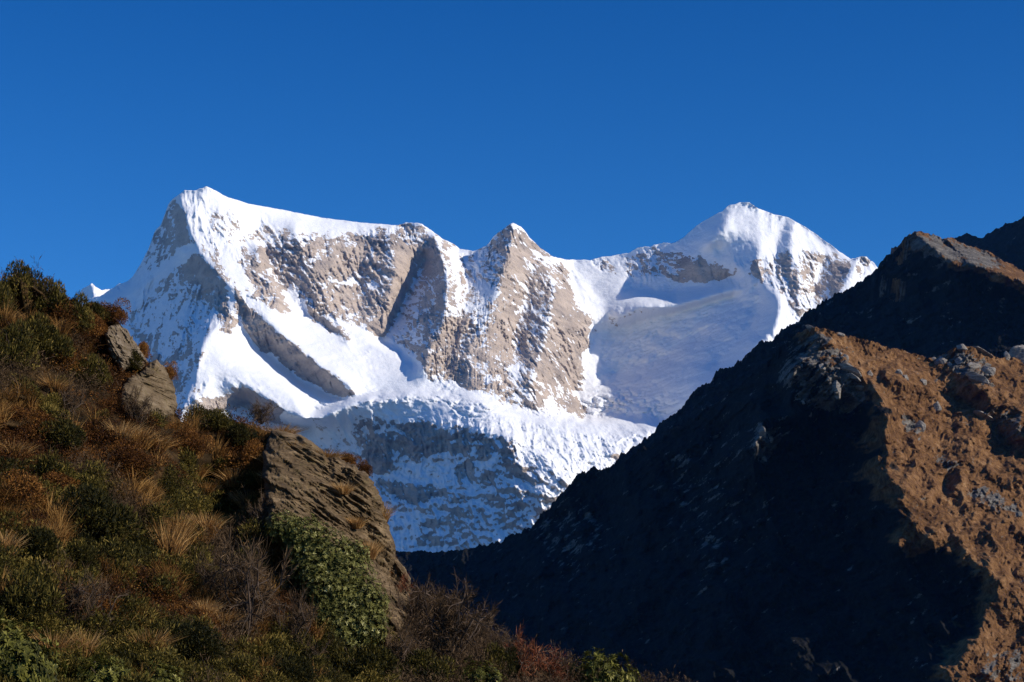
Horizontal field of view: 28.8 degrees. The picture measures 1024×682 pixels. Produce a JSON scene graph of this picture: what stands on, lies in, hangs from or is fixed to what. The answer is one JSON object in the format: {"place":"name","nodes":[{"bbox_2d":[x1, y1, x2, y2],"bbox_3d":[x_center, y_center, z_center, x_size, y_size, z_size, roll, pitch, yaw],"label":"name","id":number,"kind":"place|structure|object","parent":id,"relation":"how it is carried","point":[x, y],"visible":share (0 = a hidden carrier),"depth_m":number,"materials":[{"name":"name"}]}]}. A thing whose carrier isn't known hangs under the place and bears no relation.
{"place":"outdoors","nodes":[
{"label":"outdoors","id":0,"kind":"place"},
{"bbox_2d":[78,283,109,300],"bbox_3d":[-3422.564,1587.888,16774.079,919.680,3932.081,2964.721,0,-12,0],"label":"distant snow peak","id":1,"kind":"structure","parent":0,"point":[91,290],"depth_m":16424.83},
{"bbox_2d":[0,281,581,681],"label":"hillside","id":2,"kind":"structure","parent":0,"point":[206,458],"depth_m":60.07,"materials":[{"name":"plant"}]},
{"bbox_2d":[0,279,17,311],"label":"juniper shrub","id":3,"kind":"object","parent":2,"relation":"on","point":[5,294],"visible":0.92,"depth_m":61.13,"materials":[{"name":"green plant"}]},
{"bbox_2d":[0,527,30,559],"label":"grass tuft","id":4,"kind":"object","parent":2,"relation":"on","point":[5,538],"visible":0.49,"depth_m":50.03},
{"bbox_2d":[0,317,41,370],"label":"juniper shrub","id":5,"kind":"object","parent":2,"relation":"on","point":[20,346],"visible":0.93,"depth_m":59.26,"materials":[{"name":"green plant"}]},
{"bbox_2d":[0,437,42,458],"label":"grass tuft","id":6,"kind":"object","parent":2,"relation":"on","point":[18,449],"visible":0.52,"depth_m":55.05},
{"bbox_2d":[2,258,43,306],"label":"juniper shrub","id":7,"kind":"object","parent":2,"relation":"on","point":[26,274],"visible":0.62,"depth_m":62.23,"materials":[{"name":"green plant"}]},
{"bbox_2d":[0,468,49,507],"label":"heath shrub","id":8,"kind":"object","parent":2,"relation":"on","point":[23,480],"visible":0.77,"depth_m":52.56,"materials":[{"name":"brown plant"}]},
{"bbox_2d":[0,568,67,621],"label":"juniper shrub","id":9,"kind":"object","parent":2,"relation":"on","point":[43,594],"visible":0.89,"depth_m":47.94,"materials":[{"name":"green plant"}]},
{"bbox_2d":[0,608,70,681],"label":"rhododendron bush","id":10,"kind":"object","parent":2,"relation":"on","point":[16,649],"visible":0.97,"depth_m":45.17,"materials":[{"name":"green plant"}]},
{"bbox_2d":[10,524,67,561],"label":"juniper shrub","id":11,"kind":"object","parent":2,"relation":"on","point":[46,536],"visible":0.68,"depth_m":50.42,"materials":[{"name":"green plant"}]},
{"bbox_2d":[16,310,75,360],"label":"juniper shrub","id":12,"kind":"object","parent":2,"relation":"on","point":[49,340],"visible":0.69,"depth_m":60.79,"materials":[{"name":"green plant"}]},
{"bbox_2d":[32,275,72,316],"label":"juniper shrub","id":13,"kind":"object","parent":2,"relation":"on","point":[58,294],"visible":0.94,"depth_m":62.46,"materials":[{"name":"green plant"}]},
{"bbox_2d":[34,373,74,395],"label":"grass tuft","id":14,"kind":"object","parent":2,"relation":"on","point":[55,386],"visible":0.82,"depth_m":59.39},
{"bbox_2d":[29,626,86,659],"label":"grass tuft","id":15,"kind":"object","parent":2,"relation":"on","point":[61,645],"visible":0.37,"depth_m":47.09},
{"bbox_2d":[31,417,86,450],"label":"juniper shrub","id":16,"kind":"object","parent":2,"relation":"on","point":[66,430],"visible":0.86,"depth_m":57.08,"materials":[{"name":"green plant"}]},
{"bbox_2d":[38,469,80,492],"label":"heath shrub","id":17,"kind":"object","parent":2,"relation":"on","point":[55,476],"visible":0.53,"depth_m":54.63,"materials":[{"name":"brown plant"}]},
{"bbox_2d":[44,381,87,417],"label":"bare shrub","id":18,"kind":"object","parent":2,"relation":"on","point":[66,397],"visible":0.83,"depth_m":59.19,"materials":[{"name":"brown plant"}]},
{"bbox_2d":[45,348,91,374],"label":"heath shrub","id":19,"kind":"object","parent":2,"relation":"on","point":[71,359],"visible":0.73,"depth_m":61.60,"materials":[{"name":"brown plant"}]},
{"bbox_2d":[53,289,95,333],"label":"juniper shrub","id":20,"kind":"object","parent":2,"relation":"on","point":[84,311],"visible":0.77,"depth_m":62.68,"materials":[{"name":"green plant"}]},
{"bbox_2d":[66,625,106,658],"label":"grass tuft","id":21,"kind":"object","parent":2,"relation":"on","point":[91,649],"visible":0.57,"depth_m":47.73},
{"bbox_2d":[68,352,113,387],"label":"juniper shrub","id":22,"kind":"object","parent":2,"relation":"on","point":[94,356],"visible":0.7,"depth_m":61.94,"materials":[{"name":"green plant"}]},
{"bbox_2d":[55,562,130,637],"bbox_3d":[-10.677,6.642,49.152,2.047,2.423,1.723,-7,-14,29],"label":"bare shrub","id":23,"kind":"object","parent":2,"relation":"on","point":[90,599],"visible":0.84,"depth_m":48.84,"materials":[{"name":"brown plant"}]},
{"bbox_2d":[85,313,109,337],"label":"heath shrub","id":24,"kind":"object","parent":2,"relation":"on","point":[98,329],"visible":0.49,"depth_m":63.75,"materials":[{"name":"brown plant"}]},
{"bbox_2d":[86,300,111,322],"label":"juniper shrub","id":25,"kind":"object","parent":2,"relation":"on","point":[98,309],"visible":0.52,"depth_m":64.39,"materials":[{"name":"green plant"}]},
{"bbox_2d":[71,651,133,681],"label":"rhododendron bush","id":26,"kind":"object","parent":2,"relation":"on","point":[112,674],"visible":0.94,"depth_m":46.45,"materials":[{"name":"green plant"}]},
{"bbox_2d":[59,481,146,538],"bbox_3d":[-11.189,4.560,53.843,2.693,1.758,2.856,0,-12,-2],"label":"juniper shrub","id":27,"kind":"object","parent":2,"relation":"on","point":[106,514],"visible":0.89,"depth_m":53.26,"materials":[{"name":"green plant"}]},
{"bbox_2d":[101,296,130,324],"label":"heath shrub","id":28,"kind":"object","parent":2,"relation":"on","point":[120,314],"visible":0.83,"depth_m":64.82,"materials":[{"name":"brown plant"}]},
{"bbox_2d":[101,348,143,371],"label":"juniper shrub","id":29,"kind":"object","parent":2,"relation":"on","point":[137,357],"visible":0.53,"depth_m":64.34,"materials":[{"name":"green plant"}]},
{"bbox_2d":[96,418,150,440],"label":"grass tuft","id":30,"kind":"object","parent":2,"relation":"on","point":[128,432],"visible":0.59,"depth_m":59.00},
{"bbox_2d":[104,324,148,370],"bbox_3d":[-12.608,0.304,64.950,1.082,1.835,3.011,-2,-12,10],"label":"rock outcrop","id":31,"kind":"object","parent":2,"relation":"on","point":[120,341],"visible":0.94,"depth_m":64.03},
{"bbox_2d":[106,443,152,468],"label":"heath shrub","id":32,"kind":"object","parent":2,"relation":"on","point":[123,453],"visible":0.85,"depth_m":57.71,"materials":[{"name":"brown plant"}]},
{"bbox_2d":[120,383,156,429],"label":"bare shrub","id":33,"kind":"object","parent":2,"relation":"on","point":[134,405],"visible":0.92,"depth_m":61.46,"materials":[{"name":"brown plant"}]},
{"bbox_2d":[119,422,170,449],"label":"grass tuft","id":34,"kind":"object","parent":2,"relation":"on","point":[144,442],"visible":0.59,"depth_m":59.52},
{"bbox_2d":[138,341,152,359],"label":"heath shrub","id":35,"kind":"object","parent":2,"relation":"on","point":[143,346],"visible":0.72,"depth_m":65.81,"materials":[{"name":"brown plant"}]},
{"bbox_2d":[119,359,177,421],"bbox_3d":[-11.759,1.636,64.274,1.365,2.742,5.325,0,-12,0],"label":"boulder","id":36,"kind":"object","parent":2,"relation":"on","point":[154,378],"visible":0.77,"depth_m":64.35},
{"bbox_2d":[163,361,178,380],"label":"heath shrub","id":37,"kind":"object","parent":36,"relation":"on","point":[171,372],"visible":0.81,"depth_m":66.00,"materials":[{"name":"brown plant"}]},
{"bbox_2d":[111,626,187,654],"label":"grass tuft","id":38,"kind":"object","parent":2,"relation":"on","point":[163,636],"visible":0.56,"depth_m":48.91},
{"bbox_2d":[130,660,183,681],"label":"rhododendron bush","id":39,"kind":"object","parent":2,"relation":"on","point":[162,671],"visible":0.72,"depth_m":47.29,"materials":[{"name":"green plant"}]},
{"bbox_2d":[144,429,182,452],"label":"grass tuft","id":40,"kind":"object","parent":2,"relation":"on","point":[164,441],"visible":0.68,"depth_m":60.20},
{"bbox_2d":[142,514,197,561],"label":"grass tuft","id":41,"kind":"object","parent":2,"relation":"on","point":[173,543],"visible":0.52,"depth_m":55.66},
{"bbox_2d":[165,510,203,540],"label":"grass tuft","id":42,"kind":"object","parent":2,"relation":"on","point":[186,525],"visible":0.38,"depth_m":57.93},
{"bbox_2d":[150,618,226,659],"bbox_3d":[-8.295,7.611,50.781,2.475,1.197,2.333,-9,-15,35],"label":"juniper shrub","id":43,"kind":"object","parent":2,"relation":"on","point":[195,641],"visible":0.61,"depth_m":50.28,"materials":[{"name":"green plant"}]},
{"bbox_2d":[0,296,385,681],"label":"dry grass","id":44,"kind":"structure","parent":2,"relation":"on","point":[59,524],"depth_m":56.38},
{"bbox_2d":[170,428,215,454],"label":"heath shrub","id":45,"kind":"object","parent":2,"relation":"on","point":[196,439],"visible":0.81,"depth_m":62.31,"materials":[{"name":"brown plant"}]},
{"bbox_2d":[0,297,396,640],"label":"heath","id":46,"kind":"object","parent":2,"relation":"on","point":[27,434],"visible":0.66,"depth_m":57.77,"materials":[{"name":"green plant"}]},
{"bbox_2d":[0,276,401,681],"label":"juniper scrub","id":47,"kind":"object","parent":2,"relation":"on","point":[85,549],"visible":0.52,"depth_m":52.57,"materials":[{"name":"plant"}]},
{"bbox_2d":[184,598,227,616],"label":"grass tuft","id":48,"kind":"object","parent":2,"relation":"on","point":[201,607],"visible":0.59,"depth_m":53.37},
{"bbox_2d":[194,459,217,480],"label":"grass tuft","id":49,"kind":"object","parent":2,"relation":"on","point":[204,473],"visible":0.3,"depth_m":63.91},
{"bbox_2d":[184,541,231,605],"bbox_3d":[-8.338,6.621,55.188,1.641,2.170,1.781,-5,-13,24],"label":"bare shrub","id":50,"kind":"object","parent":2,"relation":"on","point":[204,572],"visible":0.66,"depth_m":55.10,"materials":[{"name":"brown plant"}]},
{"bbox_2d":[187,510,231,538],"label":"grass tuft","id":51,"kind":"object","parent":2,"relation":"on","point":[205,522],"visible":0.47,"depth_m":59.83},
{"bbox_2d":[195,480,223,497],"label":"grass tuft","id":52,"kind":"object","parent":2,"relation":"on","point":[209,487],"visible":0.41,"depth_m":63.61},
{"bbox_2d":[189,407,235,432],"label":"juniper shrub","id":53,"kind":"object","parent":2,"relation":"on","point":[219,417],"visible":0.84,"depth_m":65.68,"materials":[{"name":"green plant"}]},
{"bbox_2d":[205,607,247,627],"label":"grass tuft","id":54,"kind":"object","parent":2,"relation":"on","point":[221,620],"visible":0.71,"depth_m":53.54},
{"bbox_2d":[214,512,249,529],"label":"grass tuft","id":55,"kind":"object","parent":2,"relation":"on","point":[237,521],"visible":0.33,"depth_m":62.26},
{"bbox_2d":[210,467,254,486],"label":"grass tuft","id":56,"kind":"object","parent":2,"relation":"on","point":[228,480],"visible":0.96,"depth_m":63.85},
{"bbox_2d":[217,546,265,570],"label":"juniper shrub","id":57,"kind":"object","parent":2,"relation":"on","point":[242,550],"visible":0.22,"depth_m":58.72,"materials":[{"name":"green plant"}]},
{"bbox_2d":[220,421,264,447],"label":"juniper shrub","id":58,"kind":"object","parent":2,"relation":"on","point":[243,429],"visible":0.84,"depth_m":65.30,"materials":[{"name":"green plant"}]},
{"bbox_2d":[200,523,298,638],"bbox_3d":[-6.926,6.900,54.469,2.364,4.141,2.808,-11,-16,43],"label":"bare shrub","id":59,"kind":"object","parent":2,"relation":"on","point":[247,578],"visible":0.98,"depth_m":54.23,"materials":[{"name":"brown plant"}]},
{"bbox_2d":[238,437,265,460],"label":"heath shrub","id":60,"kind":"object","parent":2,"relation":"on","point":[256,447],"visible":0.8,"depth_m":64.53,"materials":[{"name":"brown plant"}]},
{"bbox_2d":[245,486,271,528],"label":"bare shrub","id":61,"kind":"object","parent":2,"relation":"on","point":[264,514],"visible":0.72,"depth_m":60.67,"materials":[{"name":"brown plant"}]},
{"bbox_2d":[254,454,262,474],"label":"heath shrub","id":62,"kind":"object","parent":2,"relation":"on","point":[260,466],"visible":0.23,"depth_m":63.86,"materials":[{"name":"brown plant"}]},
{"bbox_2d":[249,398,278,428],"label":"bare shrub","id":63,"kind":"object","parent":2,"relation":"on","point":[257,409],"visible":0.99,"depth_m":67.06,"materials":[{"name":"brown plant"}]},
{"bbox_2d":[253,652,317,681],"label":"juniper shrub","id":64,"kind":"object","parent":2,"relation":"on","point":[286,661],"visible":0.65,"depth_m":52.21,"materials":[{"name":"green plant"}]},
{"bbox_2d":[267,586,335,657],"bbox_3d":[-5.980,8.002,54.927,2.043,2.773,1.941,-9,-15,38],"label":"bare shrub","id":65,"kind":"object","parent":2,"relation":"on","point":[301,623],"visible":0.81,"depth_m":54.76,"materials":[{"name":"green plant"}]},
{"bbox_2d":[263,508,390,648],"bbox_3d":[-5.440,7.059,58.512,3.873,4.435,1.956,0,-12,0],"label":"rhododendron bush","id":66,"kind":"object","parent":2,"relation":"on","point":[339,586],"visible":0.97,"depth_m":58.17,"materials":[{"name":"green plant"}]},
{"bbox_2d":[261,430,395,596],"bbox_3d":[-5.944,5.475,63.021,4.297,6.332,8.423,0,-12,0],"label":"rock outcrop","id":67,"kind":"object","parent":2,"relation":"on","point":[304,479],"visible":0.73,"depth_m":63.53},
{"bbox_2d":[257,423,307,433],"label":"grass tuft","id":68,"kind":"object","parent":67,"relation":"on","point":[292,430],"visible":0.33,"depth_m":66.64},
{"bbox_2d":[316,447,349,458],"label":"grass tuft","id":69,"kind":"object","parent":67,"relation":"on","point":[331,454],"visible":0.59,"depth_m":65.29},
{"bbox_2d":[326,479,361,494],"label":"grass tuft","id":70,"kind":"object","parent":67,"relation":"on","point":[342,489],"visible":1,"depth_m":63.17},
{"bbox_2d":[341,451,362,465],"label":"heath shrub","id":71,"kind":"object","parent":67,"relation":"on","point":[352,459],"visible":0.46,"depth_m":67.59,"materials":[{"name":"brown plant"}]},
{"bbox_2d":[345,515,369,528],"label":"grass tuft","id":72,"kind":"object","parent":67,"relation":"on","point":[354,523],"visible":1,"depth_m":62.74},
{"bbox_2d":[357,460,372,475],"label":"heath shrub","id":73,"kind":"object","parent":67,"relation":"on","point":[363,466],"visible":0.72,"depth_m":66.99,"materials":[{"name":"brown plant"}]},
{"bbox_2d":[356,538,386,559],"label":"grass tuft","id":74,"kind":"object","parent":67,"relation":"on","point":[374,551],"visible":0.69,"depth_m":62.54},
{"bbox_2d":[381,501,397,522],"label":"grass tuft","id":75,"kind":"object","parent":67,"relation":"on","point":[386,515],"visible":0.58,"depth_m":65.02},
{"bbox_2d":[324,642,401,680],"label":"juniper shrub","id":76,"kind":"object","parent":2,"relation":"on","point":[373,655],"visible":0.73,"depth_m":55.89,"materials":[{"name":"green plant"}]},
{"bbox_2d":[0,251,737,681],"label":"twig scrub","id":77,"kind":"object","parent":2,"relation":"on","point":[438,647],"visible":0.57,"depth_m":59.65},
{"bbox_2d":[381,558,410,644],"bbox_3d":[-3.820,8.005,62.411,1.152,3.456,7.440,0,-12,0],"label":"rock outcrop","id":78,"kind":"object","parent":2,"relation":"on","point":[399,567],"visible":0.52,"depth_m":62.72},
{"bbox_2d":[381,615,423,665],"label":"bare shrub","id":79,"kind":"object","parent":2,"relation":"on","point":[402,650],"visible":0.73,"depth_m":58.30,"materials":[{"name":"brown plant"}]},
{"bbox_2d":[395,571,415,593],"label":"red twig shrub","id":80,"kind":"object","parent":2,"relation":"on","point":[404,582],"visible":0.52,"depth_m":64.05,"materials":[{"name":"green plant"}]},
{"bbox_2d":[393,571,443,630],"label":"bare shrub","id":81,"kind":"object","parent":2,"relation":"on","point":[415,598],"visible":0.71,"depth_m":62.09,"materials":[{"name":"brown plant"}]},
{"bbox_2d":[396,647,458,681],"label":"juniper shrub","id":82,"kind":"object","parent":2,"relation":"on","point":[420,658],"visible":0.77,"depth_m":57.75,"materials":[{"name":"green plant"}]},
{"bbox_2d":[431,582,457,614],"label":"bare shrub","id":83,"kind":"object","parent":2,"relation":"on","point":[442,593],"visible":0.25,"depth_m":65.03,"materials":[{"name":"brown plant"}]},
{"bbox_2d":[412,565,499,662],"bbox_3d":[-1.699,8.477,60.696,3.106,3.363,2.862,-2,-12,10],"label":"bare shrub","id":84,"kind":"object","parent":2,"relation":"on","point":[445,621],"visible":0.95,"depth_m":60.48,"materials":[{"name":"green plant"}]},
{"bbox_2d":[452,655,507,681],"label":"rhododendron bush","id":85,"kind":"object","parent":2,"relation":"on","point":[481,675],"visible":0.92,"depth_m":58.93,"materials":[{"name":"green plant"}]},
{"bbox_2d":[468,605,504,645],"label":"bare shrub","id":86,"kind":"object","parent":2,"relation":"on","point":[486,630],"visible":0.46,"depth_m":63.70,"materials":[{"name":"brown plant"}]},
{"bbox_2d":[488,626,512,649],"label":"bare shrub","id":87,"kind":"object","parent":2,"relation":"on","point":[504,637],"visible":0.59,"depth_m":62.92,"materials":[{"name":"brown plant"}]},
{"bbox_2d":[480,641,522,679],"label":"juniper shrub","id":88,"kind":"object","parent":2,"relation":"on","point":[510,659],"visible":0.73,"depth_m":60.49,"materials":[{"name":"green plant"}]},
{"bbox_2d":[504,620,560,681],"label":"red twig shrub","id":89,"kind":"object","parent":2,"relation":"on","point":[527,658],"visible":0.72,"depth_m":60.87,"materials":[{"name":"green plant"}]},
{"bbox_2d":[530,646,578,681],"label":"red twig shrub","id":90,"kind":"object","parent":2,"relation":"on","point":[553,668],"visible":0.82,"depth_m":61.80,"materials":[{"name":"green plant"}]},
{"bbox_2d":[554,657,580,676],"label":"bare shrub","id":91,"kind":"object","parent":2,"relation":"on","point":[564,665],"visible":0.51,"depth_m":63.19,"materials":[{"name":"brown plant"}]},
{"bbox_2d":[558,647,642,681],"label":"rhododendron bush","id":92,"kind":"object","parent":2,"relation":"on","point":[609,672],"visible":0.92,"depth_m":62.70,"materials":[{"name":"green plant"}]},
{"bbox_2d":[82,186,876,552],"bbox_3d":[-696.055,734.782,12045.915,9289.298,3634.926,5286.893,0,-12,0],"label":"snow mountain","id":93,"kind":"structure","parent":0,"point":[506,382],"depth_m":11925.49,"materials":[{"name":"snow"}]},
{"bbox_2d":[0,0,1023,297],"label":"sky","id":94,"kind":"structure","parent":0,"point":[595,129],"materials":[{"name":"blue"}]},
{"bbox_2d":[395,327,1023,681],"bbox_3d":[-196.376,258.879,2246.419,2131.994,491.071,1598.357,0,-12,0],"label":"brown ridge","id":95,"kind":"structure","parent":0,"point":[867,533],"depth_m":1890.92,"materials":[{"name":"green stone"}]},
{"bbox_2d":[759,426,765,437],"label":"boulder","id":96,"kind":"object","parent":95,"relation":"on","point":[762,430],"visible":1,"depth_m":1896.45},
{"bbox_2d":[832,380,840,399],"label":"boulder","id":97,"kind":"object","parent":95,"relation":"on","point":[836,386],"visible":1,"depth_m":1877.60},
{"bbox_2d":[838,363,861,377],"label":"boulder","id":98,"kind":"object","parent":95,"relation":"on","point":[850,369],"visible":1,"depth_m":1881.76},
{"bbox_2d":[846,373,860,381],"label":"boulder","id":99,"kind":"object","parent":95,"relation":"on","point":[853,376],"visible":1,"depth_m":1878.51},
{"bbox_2d":[915,420,925,431],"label":"boulder","id":100,"kind":"object","parent":95,"relation":"on","point":[921,424],"visible":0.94,"depth_m":1868.89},
{"bbox_2d":[933,401,941,411],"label":"boulder","id":101,"kind":"object","parent":95,"relation":"on","point":[937,406],"visible":1,"depth_m":1919.70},
{"bbox_2d":[934,356,946,364],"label":"boulder","id":102,"kind":"object","parent":95,"relation":"on","point":[941,360],"visible":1,"depth_m":1998.30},
{"bbox_2d":[967,362,980,369],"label":"boulder","id":103,"kind":"object","parent":95,"relation":"on","point":[975,366],"visible":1,"depth_m":1971.15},
{"bbox_2d":[965,371,989,383],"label":"boulder","id":104,"kind":"object","parent":95,"relation":"on","point":[973,377],"visible":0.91,"depth_m":1948.73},
{"bbox_2d":[972,346,992,357],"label":"boulder","id":105,"kind":"object","parent":95,"relation":"on","point":[979,349],"visible":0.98,"depth_m":2007.39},
{"bbox_2d":[973,410,993,420],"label":"boulder","id":106,"kind":"object","parent":95,"relation":"on","point":[980,414],"visible":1,"depth_m":1923.46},
{"bbox_2d":[981,366,995,375],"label":"boulder","id":107,"kind":"object","parent":95,"relation":"on","point":[988,370],"visible":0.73,"depth_m":1968.30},
{"bbox_2d":[1008,345,1023,363],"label":"boulder","id":108,"kind":"object","parent":95,"relation":"on","point":[1017,351],"visible":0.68,"depth_m":2047.10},
{"bbox_2d":[605,231,1023,468],"bbox_3d":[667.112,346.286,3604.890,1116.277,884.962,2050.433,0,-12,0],"label":"ridge","id":109,"kind":"structure","parent":0,"point":[926,295],"depth_m":3224.19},
{"bbox_2d":[891,216,1023,271],"bbox_3d":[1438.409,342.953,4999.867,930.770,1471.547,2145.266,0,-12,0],"label":"farthest ridge","id":110,"kind":"structure","parent":0,"point":[1005,242],"depth_m":5059.52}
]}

